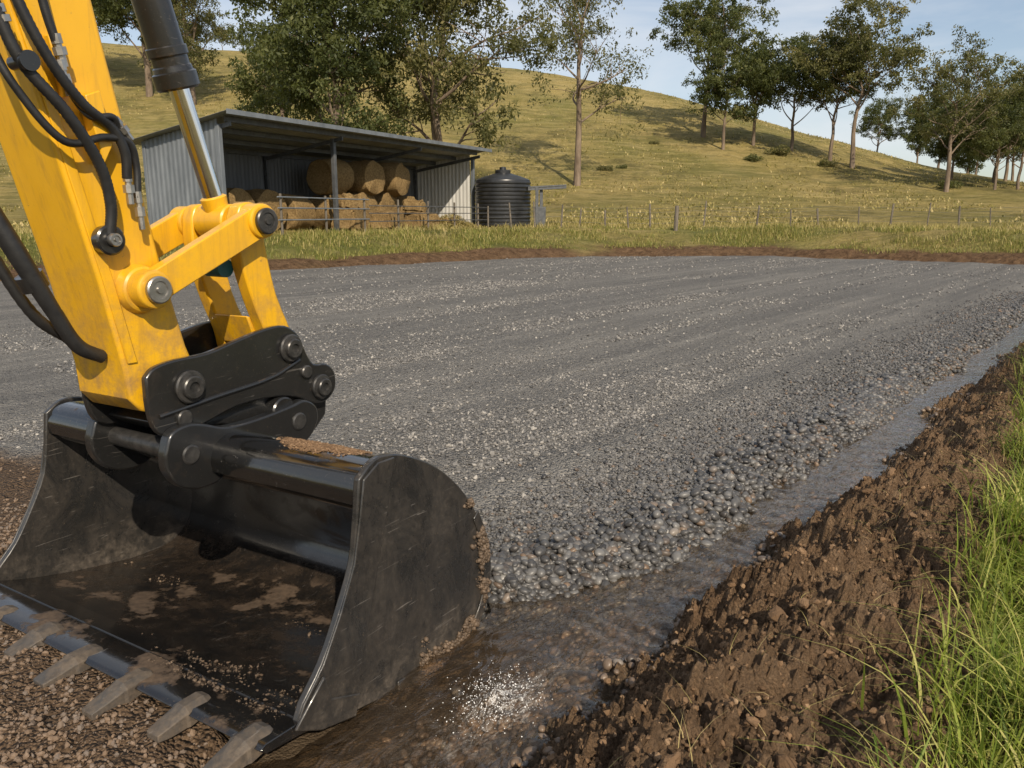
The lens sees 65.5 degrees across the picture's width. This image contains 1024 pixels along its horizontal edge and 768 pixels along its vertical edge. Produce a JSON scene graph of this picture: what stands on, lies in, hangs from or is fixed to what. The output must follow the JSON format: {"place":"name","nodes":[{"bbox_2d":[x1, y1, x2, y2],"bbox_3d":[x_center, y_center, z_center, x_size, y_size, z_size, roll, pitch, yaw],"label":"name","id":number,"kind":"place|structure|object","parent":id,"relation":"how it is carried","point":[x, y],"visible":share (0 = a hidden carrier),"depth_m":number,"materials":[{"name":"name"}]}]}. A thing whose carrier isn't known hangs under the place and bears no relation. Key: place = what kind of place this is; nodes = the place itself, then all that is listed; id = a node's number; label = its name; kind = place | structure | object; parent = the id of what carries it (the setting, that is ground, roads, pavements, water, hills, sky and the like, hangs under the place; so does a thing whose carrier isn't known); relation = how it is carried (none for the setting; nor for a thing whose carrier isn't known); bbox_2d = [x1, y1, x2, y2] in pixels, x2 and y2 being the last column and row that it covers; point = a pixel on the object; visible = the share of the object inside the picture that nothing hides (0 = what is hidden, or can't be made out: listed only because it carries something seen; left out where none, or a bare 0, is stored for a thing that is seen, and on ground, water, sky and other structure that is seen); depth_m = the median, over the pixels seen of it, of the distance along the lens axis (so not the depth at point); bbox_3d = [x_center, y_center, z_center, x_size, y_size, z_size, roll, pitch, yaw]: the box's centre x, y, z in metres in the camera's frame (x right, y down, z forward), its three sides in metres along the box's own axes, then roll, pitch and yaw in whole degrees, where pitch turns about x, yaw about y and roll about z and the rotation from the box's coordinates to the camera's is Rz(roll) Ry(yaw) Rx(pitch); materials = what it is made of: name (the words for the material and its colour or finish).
{"place":"outdoors","nodes":[
{"label":"outdoors","id":0,"kind":"place"},
{"bbox_2d":[0,43,1023,280],"bbox_3d":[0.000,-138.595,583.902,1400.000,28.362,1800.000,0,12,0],"label":"ground","id":1,"kind":"structure","parent":0,"point":[729,163],"depth_m":61.62,"materials":[{"name":"green plant"}]},
{"bbox_2d":[91,0,132,36],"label":"gum tree","id":2,"kind":"object","parent":1,"relation":"on","point":[99,25],"visible":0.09,"depth_m":84.84,"materials":[{"name":"green plant"}]},
{"bbox_2d":[91,0,200,96],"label":"gum tree","id":3,"kind":"object","parent":1,"relation":"on","point":[116,15],"visible":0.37,"depth_m":81.28,"materials":[{"name":"green plant"}]},
{"bbox_2d":[122,0,242,104],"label":"gum tree","id":4,"kind":"object","parent":1,"relation":"on","point":[185,8],"visible":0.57,"depth_m":77.44,"materials":[{"name":"green plant"}]},
{"bbox_2d":[210,29,235,49],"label":"gum tree","id":5,"kind":"object","parent":1,"relation":"on","point":[220,37],"visible":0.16,"depth_m":120.86,"materials":[{"name":"green plant"}]},
{"bbox_2d":[226,188,254,203],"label":"round hay bale","id":6,"kind":"object","parent":1,"relation":"on","point":[235,195],"visible":0.15,"depth_m":25.75},
{"bbox_2d":[232,37,272,87],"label":"gum tree","id":7,"kind":"object","parent":1,"relation":"on","point":[253,47],"visible":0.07,"depth_m":85.30,"materials":[{"name":"green plant"}]},
{"bbox_2d":[245,189,287,230],"bbox_3d":[-8.728,-5.990,27.573,1.288,1.503,1.506,6,14,26],"label":"round hay bale","id":8,"kind":"object","parent":1,"relation":"on","point":[268,197],"visible":0.27,"depth_m":27.19},
{"bbox_2d":[220,0,350,122],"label":"gum tree","id":9,"kind":"object","parent":1,"relation":"on","point":[244,82],"visible":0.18,"depth_m":50.76,"materials":[{"name":"green plant"}]},
{"bbox_2d":[279,193,315,230],"bbox_3d":[-8.020,-6.192,28.846,1.371,1.369,1.285,4,13,18],"label":"round hay bale","id":10,"kind":"object","parent":1,"relation":"on","point":[300,213],"visible":0.52,"depth_m":28.41},
{"bbox_2d":[133,108,491,230],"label":"hay shed","id":11,"kind":"structure","parent":1,"relation":"on","point":[253,150],"depth_m":28.11,"materials":[{"name":"metal"}]},
{"bbox_2d":[310,195,332,229],"bbox_3d":[-7.002,-6.505,30.243,1.317,1.383,1.354,6,13,25],"label":"round hay bale","id":12,"kind":"object","parent":1,"relation":"on","point":[319,203],"visible":0.38,"depth_m":29.66},
{"bbox_2d":[306,158,353,194],"bbox_3d":[-6.832,-7.785,29.997,1.392,1.382,1.263,7,14,28],"label":"round hay bale","id":13,"kind":"object","parent":12,"relation":"on","point":[319,177],"visible":0.87,"depth_m":29.59},
{"bbox_2d":[225,0,423,136],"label":"gum tree","id":14,"kind":"object","parent":1,"relation":"on","point":[348,63],"visible":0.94,"depth_m":41.66,"materials":[{"name":"green plant"}]},
{"bbox_2d":[331,207,363,230],"bbox_3d":[-5.840,-5.905,28.674,1.074,0.951,1.159,5,12,13],"label":"square hay bale","id":15,"kind":"object","parent":1,"relation":"on","point":[350,214],"visible":0.59,"depth_m":28.25},
{"bbox_2d":[330,193,360,207],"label":"square hay bale","id":16,"kind":"object","parent":15,"relation":"on","point":[348,203],"visible":0.63,"depth_m":28.40},
{"bbox_2d":[351,192,377,228],"bbox_3d":[-6.207,-6.851,31.578,1.327,1.494,1.450,8,14,32],"label":"round hay bale","id":17,"kind":"object","parent":1,"relation":"on","point":[371,198],"visible":0.2,"depth_m":31.32},
{"bbox_2d":[347,160,384,195],"bbox_3d":[-5.864,-8.116,31.369,1.349,1.395,1.414,7,14,31],"label":"round hay bale","id":18,"kind":"object","parent":17,"relation":"on","point":[369,177],"visible":0.67,"depth_m":30.89},
{"bbox_2d":[277,193,486,235],"bbox_3d":[-3.724,-6.342,30.320,0.122,1.475,15.100,6,13,25],"label":"yard rail fence","id":19,"kind":"object","parent":1,"relation":"on","point":[280,207],"visible":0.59,"depth_m":27.43,"materials":[{"name":"wood"}]},
{"bbox_2d":[370,210,403,228],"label":"square hay bale","id":20,"kind":"object","parent":1,"relation":"on","point":[384,217],"visible":0.59,"depth_m":30.21},
{"bbox_2d":[374,192,400,210],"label":"round hay bale","id":21,"kind":"object","parent":1,"relation":"on","point":[388,200],"visible":0.18,"depth_m":32.49},
{"bbox_2d":[378,162,409,196],"bbox_3d":[-5.038,-8.412,32.810,1.290,1.400,1.419,4,13,17],"label":"round hay bale","id":22,"kind":"object","parent":21,"relation":"on","point":[397,179],"visible":0.52,"depth_m":32.32},
{"bbox_2d":[397,196,414,218],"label":"round hay bale","id":23,"kind":"object","parent":1,"relation":"on","point":[400,198],"visible":0.12,"depth_m":33.77},
{"bbox_2d":[404,212,438,228],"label":"square hay bale","id":24,"kind":"object","parent":1,"relation":"on","point":[420,216],"visible":0.63,"depth_m":32.26},
{"bbox_2d":[402,198,426,212],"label":"square hay bale","id":25,"kind":"object","parent":24,"relation":"on","point":[408,202],"visible":0.83,"depth_m":32.08},
{"bbox_2d":[321,0,568,155],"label":"gum tree","id":26,"kind":"object","parent":1,"relation":"on","point":[438,64],"visible":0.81,"depth_m":46.14,"materials":[{"name":"green plant"}]},
{"bbox_2d":[439,218,456,225],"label":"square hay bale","id":27,"kind":"object","parent":1,"relation":"on","point":[448,221],"visible":0.2,"depth_m":33.81},
{"bbox_2d":[421,214,486,228],"bbox_3d":[-2.430,-7.142,34.630,3.361,0.670,6.612,4,13,18],"label":"loose hay","id":28,"kind":"object","parent":1,"relation":"on","point":[461,221],"visible":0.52,"depth_m":34.20,"materials":[{"name":"yellow plant"}]},
{"bbox_2d":[475,167,530,226],"bbox_3d":[-0.420,-8.577,36.614,2.570,2.720,2.570,0,12,0],"label":"water tank","id":29,"kind":"object","parent":1,"relation":"on","point":[499,190],"visible":0.9,"depth_m":35.61,"materials":[{"name":"black plastic"}]},
{"bbox_2d":[0,256,1023,767],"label":"gravel pad","id":30,"kind":"object","parent":1,"relation":"on","point":[28,388],"visible":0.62,"depth_m":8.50,"materials":[{"name":"grey gravel"}]},
{"bbox_2d":[0,0,490,767],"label":"excavator","id":31,"kind":"object","parent":30,"relation":"on","point":[166,452],"visible":0.98,"depth_m":2.81,"materials":[{"name":"yellow paint"}]},
{"bbox_2d":[124,561,321,718],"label":"bucket soil","id":32,"kind":"structure","parent":31,"relation":"in","point":[223,686],"depth_m":2.63,"materials":[{"name":"brown soil"}]},
{"bbox_2d":[276,437,371,456],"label":"top soil","id":33,"kind":"structure","parent":31,"relation":"in","point":[316,447],"depth_m":2.72,"materials":[{"name":"brown soil"}]},
{"bbox_2d":[419,497,491,675],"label":"caked mud","id":34,"kind":"structure","parent":31,"relation":"attached to","point":[437,659],"depth_m":3.06,"materials":[{"name":"brown soil"}]},
{"bbox_2d":[0,504,539,767],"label":"dug grit","id":35,"kind":"object","parent":30,"relation":"on","point":[78,717],"visible":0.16,"depth_m":2.48,"materials":[{"name":"gravel"}]},
{"bbox_2d":[476,289,1023,637],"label":"river pebbles","id":36,"kind":"object","parent":30,"relation":"on","point":[530,571],"visible":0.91,"depth_m":4.27,"materials":[{"name":"grey gravel"}]},
{"bbox_2d":[1,221,1023,269],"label":"verge grass","id":37,"kind":"structure","parent":1,"relation":"on","point":[727,234],"depth_m":26.56,"materials":[{"name":"green plant"}]},
{"bbox_2d":[528,184,566,226],"bbox_3d":[1.550,-7.963,35.714,1.702,1.884,1.020,0,12,0],"label":"pump stand","id":38,"kind":"object","parent":1,"relation":"on","point":[540,210],"visible":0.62,"depth_m":35.23,"materials":[{"name":"metal"}]},
{"bbox_2d":[520,0,653,185],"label":"gum tree","id":39,"kind":"object","parent":1,"relation":"on","point":[574,30],"visible":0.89,"depth_m":56.97,"materials":[{"name":"green plant"}]},
{"bbox_2d":[597,165,613,170],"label":"shrub","id":40,"kind":"object","parent":1,"relation":"on","point":[606,168],"visible":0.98,"depth_m":63.60,"materials":[{"name":"green plant"}]},
{"bbox_2d":[218,335,1023,767],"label":"soil bank","id":41,"kind":"structure","parent":1,"relation":"on","point":[362,747],"depth_m":2.58,"materials":[{"name":"brown soil"}]},
{"bbox_2d":[361,341,1020,767],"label":"ditch stones","id":42,"kind":"object","parent":41,"relation":"on","point":[605,653],"visible":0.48,"depth_m":2.96,"materials":[{"name":"grey gravel"}]},
{"bbox_2d":[518,341,1023,767],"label":"soil crumbs","id":43,"kind":"object","parent":41,"relation":"on","point":[857,723],"visible":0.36,"depth_m":2.23,"materials":[{"name":"brown soil"}]},
{"bbox_2d":[547,343,1023,767],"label":"soil clods","id":44,"kind":"object","parent":41,"relation":"on","point":[782,760],"visible":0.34,"depth_m":2.14,"materials":[{"name":"brown soil"}]},
{"bbox_2d":[609,391,1023,767],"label":"dead straw","id":45,"kind":"object","parent":41,"relation":"on","point":[852,658],"visible":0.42,"depth_m":1.99,"materials":[{"name":"beige plant"}]},
{"bbox_2d":[738,312,1023,767],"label":"bank grass","id":46,"kind":"structure","parent":41,"relation":"on","point":[1002,629],"depth_m":1.95,"materials":[{"name":"green plant"}]},
{"bbox_2d":[615,164,627,168],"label":"shrub","id":47,"kind":"object","parent":1,"relation":"on","point":[623,166],"visible":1,"depth_m":64.60,"materials":[{"name":"green plant"}]},
{"bbox_2d":[648,140,659,144],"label":"shrub","id":48,"kind":"object","parent":1,"relation":"on","point":[653,142],"visible":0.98,"depth_m":72.83,"materials":[{"name":"green plant"}]},
{"bbox_2d":[674,206,678,230],"bbox_3d":[6.359,-6.270,30.872,0.182,1.262,0.164,0,12,0],"label":"strainer post","id":49,"kind":"object","parent":1,"relation":"on","point":[676,216],"visible":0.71,"depth_m":30.78,"materials":[{"name":"beige wood"}]},
{"bbox_2d":[648,0,779,136],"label":"gum tree","id":50,"kind":"object","parent":1,"relation":"on","point":[702,28],"visible":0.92,"depth_m":72.76,"materials":[{"name":"green plant"}]},
{"bbox_2d":[681,41,766,149],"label":"gum tree","id":51,"kind":"object","parent":1,"relation":"on","point":[726,85],"visible":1,"depth_m":70.26,"materials":[{"name":"green plant"}]},
{"bbox_2d":[743,153,764,161],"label":"shrub","id":52,"kind":"object","parent":1,"relation":"on","point":[753,157],"visible":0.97,"depth_m":69.22,"materials":[{"name":"green plant"}]},
{"bbox_2d":[487,201,1021,227],"bbox_3d":[12.608,-7.218,34.733,27.435,1.498,1.080,-2,12,-8],"label":"wire fence","id":53,"kind":"object","parent":1,"relation":"on","point":[790,212],"visible":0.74,"depth_m":34.45,"materials":[{"name":"metal"}]},
{"bbox_2d":[719,27,800,145],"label":"gum tree","id":54,"kind":"object","parent":1,"relation":"on","point":[767,86],"visible":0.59,"depth_m":71.19,"materials":[{"name":"green plant"}]},
{"bbox_2d":[764,144,790,155],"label":"shrub","id":55,"kind":"object","parent":1,"relation":"on","point":[780,150],"visible":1,"depth_m":70.94,"materials":[{"name":"green plant"}]},
{"bbox_2d":[743,24,859,150],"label":"gum tree","id":56,"kind":"object","parent":1,"relation":"on","point":[804,42],"visible":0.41,"depth_m":70.65,"materials":[{"name":"green plant"}]},
{"bbox_2d":[817,159,838,166],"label":"shrub","id":57,"kind":"object","parent":1,"relation":"on","point":[824,163],"visible":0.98,"depth_m":68.33,"materials":[{"name":"green plant"}]},
{"bbox_2d":[788,45,885,160],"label":"gum tree","id":58,"kind":"object","parent":1,"relation":"on","point":[827,82],"visible":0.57,"depth_m":68.70,"materials":[{"name":"green plant"}]},
{"bbox_2d":[780,0,934,168],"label":"gum tree","id":59,"kind":"object","parent":1,"relation":"on","point":[864,43],"visible":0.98,"depth_m":65.05,"materials":[{"name":"green plant"}]},
{"bbox_2d":[848,93,914,151],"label":"gum tree","id":60,"kind":"object","parent":1,"relation":"on","point":[876,118],"visible":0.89,"depth_m":111.38,"materials":[{"name":"green plant"}]},
{"bbox_2d":[898,108,936,162],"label":"gum tree","id":61,"kind":"object","parent":1,"relation":"on","point":[913,137],"visible":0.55,"depth_m":104.65,"materials":[{"name":"green plant"}]},
{"bbox_2d":[898,90,966,167],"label":"gum tree","id":62,"kind":"object","parent":1,"relation":"on","point":[932,110],"visible":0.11,"depth_m":105.92,"materials":[{"name":"green plant"}]},
{"bbox_2d":[924,119,974,167],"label":"gum tree","id":63,"kind":"object","parent":1,"relation":"on","point":[941,151],"visible":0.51,"depth_m":63.20,"materials":[{"name":"green plant"}]},
{"bbox_2d":[936,180,963,188],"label":"shrub","id":64,"kind":"object","parent":1,"relation":"on","point":[951,185],"visible":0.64,"depth_m":60.04,"materials":[{"name":"green plant"}]},
{"bbox_2d":[885,24,1023,191],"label":"gum tree","id":65,"kind":"object","parent":1,"relation":"on","point":[967,84],"visible":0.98,"depth_m":57.74,"materials":[{"name":"green plant"}]},
{"bbox_2d":[923,89,986,178],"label":"gum tree","id":66,"kind":"object","parent":1,"relation":"on","point":[948,107],"visible":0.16,"depth_m":68.89,"materials":[{"name":"green plant"}]},
{"bbox_2d":[954,149,985,173],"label":"gum tree","id":67,"kind":"object","parent":1,"relation":"on","point":[969,167],"visible":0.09,"depth_m":125.15,"materials":[{"name":"green plant"}]},
{"bbox_2d":[963,140,992,174],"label":"gum tree","id":68,"kind":"object","parent":1,"relation":"on","point":[977,160],"visible":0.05,"depth_m":106.01,"materials":[{"name":"green plant"}]},
{"bbox_2d":[955,86,1015,182],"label":"gum tree","id":69,"kind":"object","parent":1,"relation":"on","point":[993,175],"visible":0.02,"depth_m":71.87,"materials":[{"name":"green plant"}]},
{"bbox_2d":[953,103,1023,189],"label":"gum tree","id":70,"kind":"object","parent":1,"relation":"on","point":[1011,130],"visible":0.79,"depth_m":59.02,"materials":[{"name":"green plant"}]},
{"bbox_2d":[962,72,1023,180],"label":"gum tree","id":71,"kind":"object","parent":1,"relation":"on","point":[1005,178],"visible":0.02,"depth_m":76.90,"materials":[{"name":"green plant"}]},
{"bbox_2d":[963,87,1023,189],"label":"gum tree","id":72,"kind":"object","parent":1,"relation":"on","point":[1020,105],"visible":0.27,"depth_m":61.41,"materials":[{"name":"green plant"}]},
{"bbox_2d":[967,146,1021,177],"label":"gum tree","id":73,"kind":"object","parent":1,"relation":"on","point":[1013,159],"visible":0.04,"depth_m":107.52,"materials":[{"name":"green plant"}]},
{"bbox_2d":[984,59,1023,108],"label":"gum tree","id":74,"kind":"object","parent":1,"relation":"on","point":[1019,75],"visible":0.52,"depth_m":62.45,"materials":[{"name":"green plant"}]},
{"bbox_2d":[992,150,1019,180],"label":"gum tree","id":75,"kind":"object","parent":1,"relation":"on","point":[1012,173],"visible":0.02,"depth_m":111.17,"materials":[{"name":"plant"}]},
{"bbox_2d":[0,213,1023,252],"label":"paddock grass","id":76,"kind":"structure","parent":0,"point":[643,226],"depth_m":30.26,"materials":[{"name":"green plant"}]},
{"bbox_2d":[96,0,1023,181],"label":"sky","id":77,"kind":"structure","parent":0,"point":[1002,20],"materials":[{"name":"blue"}]},
{"bbox_2d":[265,320,1023,767],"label":"water","id":78,"kind":"structure","parent":0,"point":[1017,332],"depth_m":5.16,"materials":[{"name":"liquid"}]},
{"bbox_2d":[405,660,567,740],"bbox_3d":[-0.054,1.000,2.598,0.518,0.083,0.458,-8,15,-33],"label":"water splash","id":79,"kind":"object","parent":78,"relation":"on","point":[495,699],"visible":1,"depth_m":2.60,"materials":[{"name":"white liquid"}]}
]}

